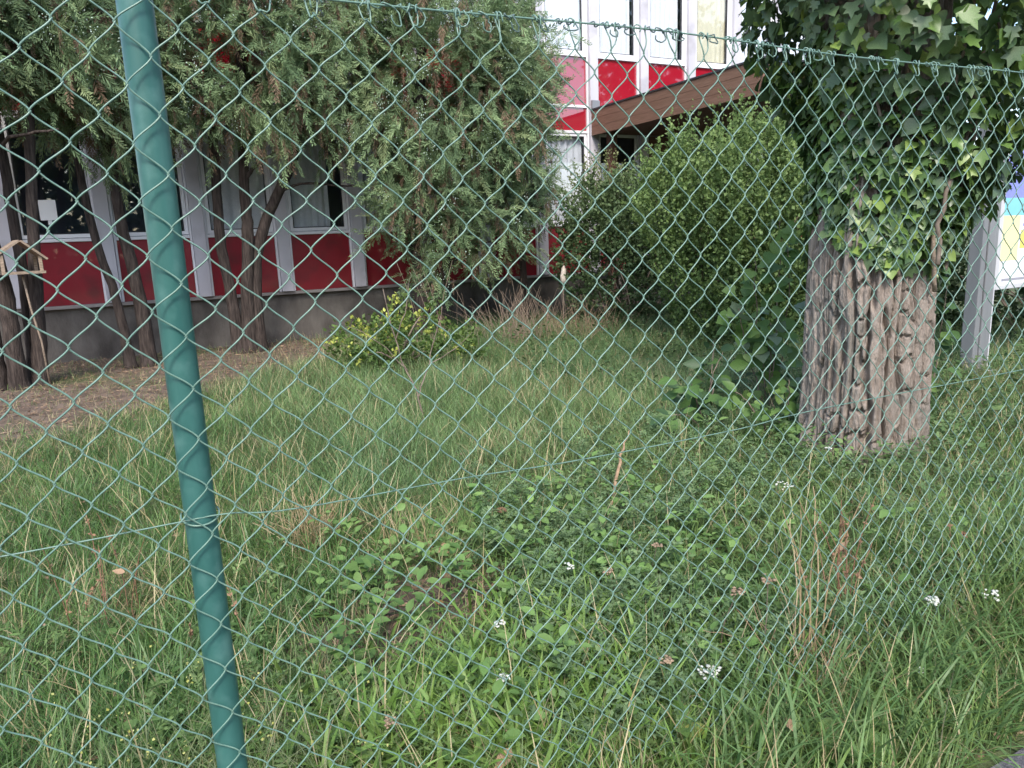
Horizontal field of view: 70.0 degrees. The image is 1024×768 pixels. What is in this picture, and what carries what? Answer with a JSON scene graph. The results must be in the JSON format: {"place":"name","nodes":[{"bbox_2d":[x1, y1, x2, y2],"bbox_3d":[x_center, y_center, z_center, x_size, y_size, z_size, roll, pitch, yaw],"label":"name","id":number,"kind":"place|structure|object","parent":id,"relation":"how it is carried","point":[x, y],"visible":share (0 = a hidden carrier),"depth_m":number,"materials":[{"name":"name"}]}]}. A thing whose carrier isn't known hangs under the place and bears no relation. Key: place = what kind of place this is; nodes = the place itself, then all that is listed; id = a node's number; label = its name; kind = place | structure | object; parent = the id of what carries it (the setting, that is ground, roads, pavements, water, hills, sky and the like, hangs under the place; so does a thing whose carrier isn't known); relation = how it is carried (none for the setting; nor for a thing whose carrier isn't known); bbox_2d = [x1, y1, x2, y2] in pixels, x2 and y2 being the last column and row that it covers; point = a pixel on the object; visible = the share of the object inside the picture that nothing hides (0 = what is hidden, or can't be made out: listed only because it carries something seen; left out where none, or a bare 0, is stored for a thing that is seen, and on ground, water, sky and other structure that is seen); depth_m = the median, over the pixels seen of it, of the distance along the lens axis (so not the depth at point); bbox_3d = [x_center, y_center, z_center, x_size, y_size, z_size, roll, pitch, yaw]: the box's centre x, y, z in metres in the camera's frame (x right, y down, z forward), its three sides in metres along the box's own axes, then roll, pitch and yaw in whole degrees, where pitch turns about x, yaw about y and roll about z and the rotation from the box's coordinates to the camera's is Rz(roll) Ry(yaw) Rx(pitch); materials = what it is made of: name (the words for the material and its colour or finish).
{"place":"outdoors","nodes":[
{"label":"outdoors","id":0,"kind":"place"},
{"bbox_2d":[0,237,1023,767],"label":"ground","id":1,"kind":"structure","parent":0,"point":[98,403],"depth_m":3.91,"materials":[{"name":"soil"}]},
{"bbox_2d":[0,240,51,388],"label":"bird feeder","id":2,"kind":"object","parent":1,"relation":"on","point":[33,251],"visible":0.88,"depth_m":6.59,"materials":[{"name":"brown wood"}]},
{"bbox_2d":[0,0,173,391],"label":"cedar tree","id":3,"kind":"object","parent":1,"relation":"on","point":[14,375],"visible":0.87,"depth_m":6.71,"materials":[{"name":"green plant"}]},
{"bbox_2d":[40,511,144,631],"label":"dry stalks","id":4,"kind":"object","parent":1,"relation":"on","point":[103,593],"visible":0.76,"depth_m":2.44,"materials":[{"name":"brown plant"}]},
{"bbox_2d":[0,0,237,368],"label":"cedar tree","id":5,"kind":"object","parent":1,"relation":"on","point":[146,336],"visible":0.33,"depth_m":7.58,"materials":[{"name":"green plant"}]},
{"bbox_2d":[188,581,241,646],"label":"dry stalks","id":6,"kind":"object","parent":1,"relation":"on","point":[191,630],"visible":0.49,"depth_m":2.30,"materials":[{"name":"brown plant"}]},
{"bbox_2d":[118,0,423,353],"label":"cedar tree","id":7,"kind":"object","parent":1,"relation":"on","point":[296,72],"visible":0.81,"depth_m":7.94,"materials":[{"name":"green plant"}]},
{"bbox_2d":[253,479,382,558],"bbox_3d":[-0.832,0.563,3.078,0.501,0.307,0.388,-8,13,-26],"label":"straw clump","id":8,"kind":"object","parent":1,"relation":"on","point":[311,524],"visible":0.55,"depth_m":3.06,"materials":[{"name":"brown plant"}]},
{"bbox_2d":[343,552,378,580],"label":"broad leaf weed","id":9,"kind":"object","parent":1,"relation":"on","point":[354,565],"visible":0.77,"depth_m":2.61,"materials":[{"name":"green plant"}]},
{"bbox_2d":[384,714,403,745],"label":"yarrow flower","id":10,"kind":"object","parent":1,"relation":"on","point":[387,721],"visible":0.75,"depth_m":1.72,"materials":[{"name":"beige plant"}]},
{"bbox_2d":[321,288,488,377],"bbox_3d":[-1.071,-0.479,7.131,1.459,0.875,1.185,-8,13,-26],"label":"bush","id":11,"kind":"object","parent":1,"relation":"on","point":[405,328],"visible":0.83,"depth_m":7.06,"materials":[{"name":"green plant"}]},
{"bbox_2d":[338,500,476,578],"bbox_3d":[-0.399,0.605,2.902,0.552,0.253,0.456,-2,11,2],"label":"straw clump","id":12,"kind":"object","parent":1,"relation":"on","point":[399,531],"visible":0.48,"depth_m":2.95,"materials":[{"name":"plant"}]},
{"bbox_2d":[351,273,471,431],"bbox_3d":[-0.638,-0.206,4.893,0.822,1.073,0.220,-8,13,-26],"label":"bare sapling","id":13,"kind":"object","parent":1,"relation":"on","point":[406,370],"visible":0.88,"depth_m":4.88,"materials":[{"name":"brown plant"}]},
{"bbox_2d":[397,610,427,624],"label":"broad leaf weed","id":14,"kind":"object","parent":1,"relation":"on","point":[425,616],"visible":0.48,"depth_m":2.40,"materials":[{"name":"green plant"}]},
{"bbox_2d":[397,260,452,358],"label":"tall grass stems","id":15,"kind":"object","parent":1,"relation":"on","point":[424,305],"visible":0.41,"depth_m":7.63,"materials":[{"name":"plant"}]},
{"bbox_2d":[321,0,577,339],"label":"cedar tree","id":16,"kind":"object","parent":1,"relation":"on","point":[501,156],"visible":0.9,"depth_m":8.52,"materials":[{"name":"green plant"}]},
{"bbox_2d":[0,0,999,363],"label":"school building","id":17,"kind":"structure","parent":1,"relation":"on","point":[290,300],"depth_m":9.94,"materials":[{"name":"paint"}]},
{"bbox_2d":[0,114,89,238],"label":"window","id":18,"kind":"structure","parent":17,"relation":"in","point":[61,235],"depth_m":8.19,"materials":[{"name":"white plastic"}]},
{"bbox_2d":[102,136,188,236],"bbox_3d":[-4.361,-2.453,8.708,0.792,1.343,0.055,-8,13,-26],"label":"window","id":19,"kind":"structure","parent":17,"relation":"in","point":[185,231],"depth_m":8.86,"materials":[{"name":"white plastic"}]},
{"bbox_2d":[195,121,272,233],"bbox_3d":[-3.467,-2.577,9.155,0.787,1.343,0.055,-8,13,-26],"label":"window","id":20,"kind":"structure","parent":17,"relation":"in","point":[201,159],"depth_m":9.07,"materials":[{"name":"white plastic"}]},
{"bbox_2d":[283,125,347,230],"bbox_3d":[-2.588,-2.698,9.594,0.757,1.343,0.055,-8,13,-26],"label":"window","id":21,"kind":"structure","parent":17,"relation":"in","point":[341,177],"depth_m":9.70,"materials":[{"name":"white plastic"}]},
{"bbox_2d":[358,127,400,228],"bbox_3d":[-1.727,-2.818,10.025,0.747,1.343,0.055,-8,13,-26],"label":"window","id":22,"kind":"structure","parent":17,"relation":"in","point":[360,172],"depth_m":9.92,"materials":[{"name":"white plastic"}]},
{"bbox_2d":[542,0,584,53],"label":"window","id":23,"kind":"structure","parent":17,"relation":"in","point":[581,2],"depth_m":10.97,"materials":[{"name":"white plastic"}]},
{"bbox_2d":[546,133,586,222],"bbox_3d":[0.838,-3.173,11.308,0.737,1.343,0.055,-8,13,-26],"label":"window","id":24,"kind":"structure","parent":17,"relation":"in","point":[584,139],"depth_m":11.32,"materials":[{"name":"white plastic"}]},
{"bbox_2d":[597,0,635,58],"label":"window","id":25,"kind":"structure","parent":17,"relation":"in","point":[633,2],"depth_m":11.37,"materials":[{"name":"white plastic"}]},
{"bbox_2d":[599,134,636,203],"bbox_3d":[1.686,-3.290,11.731,0.737,1.343,0.055,-8,13,-26],"label":"window","id":26,"kind":"structure","parent":17,"relation":"in","point":[634,138],"depth_m":11.72,"materials":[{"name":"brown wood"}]},
{"bbox_2d":[649,136,681,264],"bbox_3d":[2.576,-3.035,12.191,0.740,2.060,0.052,-8,13,-26],"label":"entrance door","id":27,"kind":"structure","parent":17,"relation":"in","point":[652,140],"depth_m":11.92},
{"bbox_2d":[649,0,684,62],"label":"window","id":28,"kind":"structure","parent":17,"relation":"in","point":[682,2],"depth_m":11.79,"materials":[{"name":"white plastic"}]},
{"bbox_2d":[696,0,729,66],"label":"window","id":29,"kind":"structure","parent":17,"relation":"in","point":[727,7],"depth_m":12.21,"materials":[{"name":"white plastic"}]},
{"bbox_2d":[740,0,771,62],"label":"window","id":30,"kind":"structure","parent":17,"relation":"in","point":[771,0],"depth_m":12.43,"materials":[{"name":"white glass"}]},
{"bbox_2d":[494,619,505,655],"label":"yarrow flower","id":31,"kind":"object","parent":1,"relation":"on","point":[500,623],"visible":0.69,"depth_m":2.13,"materials":[{"name":"white plant"}]},
{"bbox_2d":[496,668,510,708],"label":"yarrow flower","id":32,"kind":"object","parent":1,"relation":"on","point":[503,680],"visible":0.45,"depth_m":1.87,"materials":[{"name":"white plant"}]},
{"bbox_2d":[493,575,527,602],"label":"broad leaf weed","id":33,"kind":"object","parent":1,"relation":"on","point":[502,585],"visible":0.4,"depth_m":2.51,"materials":[{"name":"green plant"}]},
{"bbox_2d":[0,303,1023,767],"bbox_3d":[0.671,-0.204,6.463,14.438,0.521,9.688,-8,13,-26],"label":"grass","id":34,"kind":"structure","parent":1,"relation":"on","point":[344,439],"depth_m":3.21,"materials":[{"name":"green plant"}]},
{"bbox_2d":[22,604,492,766],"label":"tiny flowers","id":35,"kind":"object","parent":34,"relation":"on","point":[153,739],"visible":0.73,"depth_m":1.72,"materials":[{"name":"yellow plant"}]},
{"bbox_2d":[0,0,1023,767],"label":"chain link fence","id":36,"kind":"object","parent":1,"relation":"on","point":[136,26],"visible":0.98,"depth_m":1.25,"materials":[{"name":"green plastic"}]},
{"bbox_2d":[0,317,1023,767],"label":"weeds","id":37,"kind":"object","parent":1,"relation":"on","point":[558,519],"visible":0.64,"depth_m":2.55,"materials":[{"name":"green plant"}]},
{"bbox_2d":[495,507,505,512],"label":"fallen leaf","id":38,"kind":"object","parent":37,"relation":"on","point":[501,509],"visible":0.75,"depth_m":3.24,"materials":[{"name":"brown plant"}]},
{"bbox_2d":[837,540,848,552],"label":"fallen leaf","id":39,"kind":"object","parent":37,"relation":"on","point":[842,547],"visible":0.45,"depth_m":2.50,"materials":[{"name":"beige plant"}]},
{"bbox_2d":[0,316,1023,767],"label":"straw stems","id":40,"kind":"object","parent":1,"relation":"on","point":[476,592],"visible":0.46,"depth_m":2.22,"materials":[{"name":"beige plant"}]},
{"bbox_2d":[112,568,124,573],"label":"fallen leaf","id":41,"kind":"object","parent":40,"relation":"on","point":[119,571],"visible":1,"depth_m":2.43,"materials":[{"name":"beige plant"}]},
{"bbox_2d":[0,332,1023,767],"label":"leaf litter","id":42,"kind":"object","parent":1,"relation":"on","point":[464,590],"visible":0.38,"depth_m":5.00,"materials":[{"name":"brown plant"}]},
{"bbox_2d":[434,542,449,552],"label":"fallen leaf","id":43,"kind":"object","parent":42,"relation":"on","point":[442,543],"visible":0.2,"depth_m":2.90,"materials":[{"name":"beige plant"}]},
{"bbox_2d":[4,433,1023,767],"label":"long grass","id":44,"kind":"structure","parent":1,"relation":"on","point":[376,721],"depth_m":1.89,"materials":[{"name":"green plant"}]},
{"bbox_2d":[495,748,512,767],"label":"fallen leaf","id":45,"kind":"object","parent":44,"relation":"on","point":[501,756],"visible":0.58,"depth_m":1.66,"materials":[{"name":"beige plant"}]},
{"bbox_2d":[786,719,792,730],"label":"fallen leaf","id":46,"kind":"object","parent":44,"relation":"on","point":[789,724],"visible":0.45,"depth_m":1.74,"materials":[{"name":"beige plant"}]},
{"bbox_2d":[451,0,591,319],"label":"cedar tree","id":47,"kind":"object","parent":1,"relation":"on","point":[543,191],"visible":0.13,"depth_m":9.70,"materials":[{"name":"green plant"}]},
{"bbox_2d":[441,278,608,348],"bbox_3d":[0.091,-0.849,8.610,2.060,0.814,1.719,-2,11,0],"label":"dry brush","id":48,"kind":"object","parent":1,"relation":"on","point":[515,321],"visible":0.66,"depth_m":8.52,"materials":[{"name":"plant"}]},
{"bbox_2d":[560,265,565,317],"bbox_3d":[0.686,-1.101,9.636,0.087,0.916,0.076,-8,13,-26],"label":"garden stake","id":49,"kind":"object","parent":1,"relation":"on","point":[562,276],"visible":0.81,"depth_m":9.55,"materials":[{"name":"white plastic"}]},
{"bbox_2d":[565,562,573,585],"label":"yarrow flower","id":50,"kind":"object","parent":1,"relation":"on","point":[570,565],"visible":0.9,"depth_m":2.53,"materials":[{"name":"white plant"}]},
{"bbox_2d":[519,293,650,346],"bbox_3d":[0.812,-0.781,8.760,1.650,0.562,1.782,-3,11,-4],"label":"dry brush","id":51,"kind":"object","parent":1,"relation":"on","point":[585,320],"visible":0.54,"depth_m":8.81,"materials":[{"name":"plant"}]},
{"bbox_2d":[550,143,631,311],"bbox_3d":[1.249,-2.123,10.425,1.420,2.535,0.973,-8,13,-26],"label":"young bush","id":52,"kind":"object","parent":1,"relation":"on","point":[595,165],"visible":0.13,"depth_m":10.29,"materials":[{"name":"green plant"}]},
{"bbox_2d":[602,568,615,598],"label":"yarrow flower","id":53,"kind":"object","parent":1,"relation":"on","point":[610,570],"visible":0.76,"depth_m":2.42,"materials":[{"name":"beige plant"}]},
{"bbox_2d":[610,430,629,506],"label":"withered grass","id":54,"kind":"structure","parent":1,"relation":"on","point":[617,470],"depth_m":3.40,"materials":[{"name":"beige plant"}]},
{"bbox_2d":[547,150,751,330],"bbox_3d":[1.788,-1.843,9.646,2.687,2.380,1.778,1,12,14],"label":"evergreen shrub","id":55,"kind":"object","parent":1,"relation":"on","point":[607,203],"visible":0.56,"depth_m":9.51,"materials":[{"name":"green plant"}]},
{"bbox_2d":[651,542,662,565],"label":"yarrow flower","id":56,"kind":"object","parent":1,"relation":"on","point":[656,545],"visible":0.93,"depth_m":2.57,"materials":[{"name":"beige plant"}]},
{"bbox_2d":[659,654,673,679],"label":"yarrow flower","id":57,"kind":"object","parent":1,"relation":"on","point":[667,659],"visible":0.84,"depth_m":1.90,"materials":[{"name":"beige plant"}]},
{"bbox_2d":[644,705,709,754],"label":"broad leaf weed","id":58,"kind":"object","parent":1,"relation":"on","point":[685,733],"visible":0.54,"depth_m":1.75,"materials":[{"name":"green plant"}]},
{"bbox_2d":[648,339,748,438],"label":"leafy plant","id":59,"kind":"object","parent":1,"relation":"on","point":[694,403],"visible":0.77,"depth_m":4.44,"materials":[{"name":"green plant"}]},
{"bbox_2d":[697,664,721,707],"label":"yarrow flower","id":60,"kind":"object","parent":1,"relation":"on","point":[708,666],"visible":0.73,"depth_m":1.89,"materials":[{"name":"white plant"}]},
{"bbox_2d":[691,713,734,754],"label":"broad leaf weed","id":61,"kind":"object","parent":1,"relation":"on","point":[710,729],"visible":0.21,"depth_m":1.83,"materials":[{"name":"green plant"}]},
{"bbox_2d":[619,87,807,351],"bbox_3d":[2.422,-1.583,7.589,2.023,2.881,2.300,-12,15,-39],"label":"evergreen shrub","id":62,"kind":"object","parent":1,"relation":"on","point":[716,216],"visible":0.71,"depth_m":7.21,"materials":[{"name":"green plant"}]},
{"bbox_2d":[720,586,745,647],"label":"yarrow flower","id":63,"kind":"object","parent":1,"relation":"on","point":[739,590],"visible":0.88,"depth_m":2.05,"materials":[{"name":"brown plant"}]},
{"bbox_2d":[716,219,804,406],"bbox_3d":[1.633,-0.397,4.721,0.716,1.303,0.462,-8,13,-26],"label":"climbing vine","id":64,"kind":"object","parent":1,"relation":"on","point":[753,340],"visible":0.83,"depth_m":4.71,"materials":[{"name":"green plant"}]},
{"bbox_2d":[722,378,802,440],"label":"leafy plant","id":65,"kind":"object","parent":1,"relation":"on","point":[780,391],"visible":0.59,"depth_m":4.12,"materials":[{"name":"green plant"}]},
{"bbox_2d":[761,573,776,671],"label":"yarrow flower","id":66,"kind":"object","parent":1,"relation":"on","point":[763,579],"visible":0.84,"depth_m":2.01,"materials":[{"name":"brown plant"}]},
{"bbox_2d":[703,608,855,702],"bbox_3d":[0.752,0.717,1.995,0.381,0.280,0.251,6,14,37],"label":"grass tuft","id":67,"kind":"object","parent":1,"relation":"on","point":[804,641],"visible":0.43,"depth_m":1.95,"materials":[{"name":"green plant"}]},
{"bbox_2d":[775,481,792,509],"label":"yarrow flower","id":68,"kind":"object","parent":1,"relation":"on","point":[782,488],"visible":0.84,"depth_m":3.12,"materials":[{"name":"white plant"}]},
{"bbox_2d":[772,486,865,669],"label":"dry stalks","id":69,"kind":"object","parent":1,"relation":"on","point":[799,592],"visible":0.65,"depth_m":2.02,"materials":[{"name":"beige plant"}]},
{"bbox_2d":[795,496,875,635],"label":"dry stalks","id":70,"kind":"object","parent":1,"relation":"on","point":[839,561],"visible":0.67,"depth_m":2.22,"materials":[{"name":"beige plant"}]},
{"bbox_2d":[810,713,892,767],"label":"broad leaf weed","id":71,"kind":"object","parent":1,"relation":"on","point":[866,761],"visible":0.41,"depth_m":1.70,"materials":[{"name":"green plant"}]},
{"bbox_2d":[795,0,952,471],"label":"old tree","id":72,"kind":"object","parent":1,"relation":"on","point":[833,279],"visible":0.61,"depth_m":3.63,"materials":[{"name":"brown plant"}]},
{"bbox_2d":[734,0,1023,291],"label":"ivy","id":73,"kind":"object","parent":72,"relation":"attached to","point":[997,35],"visible":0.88,"depth_m":3.35,"materials":[{"name":"green plant"}]},
{"bbox_2d":[851,694,939,743],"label":"broad leaf weed","id":74,"kind":"object","parent":1,"relation":"on","point":[897,715],"visible":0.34,"depth_m":1.79,"materials":[{"name":"green plant"}]},
{"bbox_2d":[924,596,939,626],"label":"yarrow flower","id":75,"kind":"object","parent":1,"relation":"on","point":[932,599],"visible":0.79,"depth_m":2.12,"materials":[{"name":"white plant"}]},
{"bbox_2d":[930,281,961,409],"bbox_3d":[2.616,-0.252,4.540,0.411,1.017,0.329,-5,12,-15],"label":"young sapling","id":76,"kind":"object","parent":1,"relation":"on","point":[946,342],"visible":0.32,"depth_m":4.52,"materials":[{"name":"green plant"}]},
{"bbox_2d":[947,521,967,559],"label":"dry stalks","id":77,"kind":"object","parent":1,"relation":"on","point":[963,533],"visible":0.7,"depth_m":2.45,"materials":[{"name":"beige plant"}]},
{"bbox_2d":[936,208,1023,338],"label":"dark hedge","id":78,"kind":"object","parent":1,"relation":"on","point":[952,317],"visible":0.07,"depth_m":7.67,"materials":[{"name":"green plant"}]},
{"bbox_2d":[981,589,999,610],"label":"yarrow flower","id":79,"kind":"object","parent":1,"relation":"on","point":[995,593],"visible":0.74,"depth_m":2.14,"materials":[{"name":"white plant"}]},
{"bbox_2d":[959,116,1023,375],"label":"notice board","id":80,"kind":"object","parent":1,"relation":"on","point":[986,282],"visible":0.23,"depth_m":5.56,"materials":[{"name":"grey metal"}]},
{"bbox_2d":[952,0,1017,144],"label":"sky","id":81,"kind":"structure","parent":0,"point":[988,13],"materials":[{"name":"white"}]},
{"bbox_2d":[991,749,1023,767],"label":"footpath","id":82,"kind":"structure","parent":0,"point":[1019,761],"depth_m":1.71,"materials":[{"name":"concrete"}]}
]}

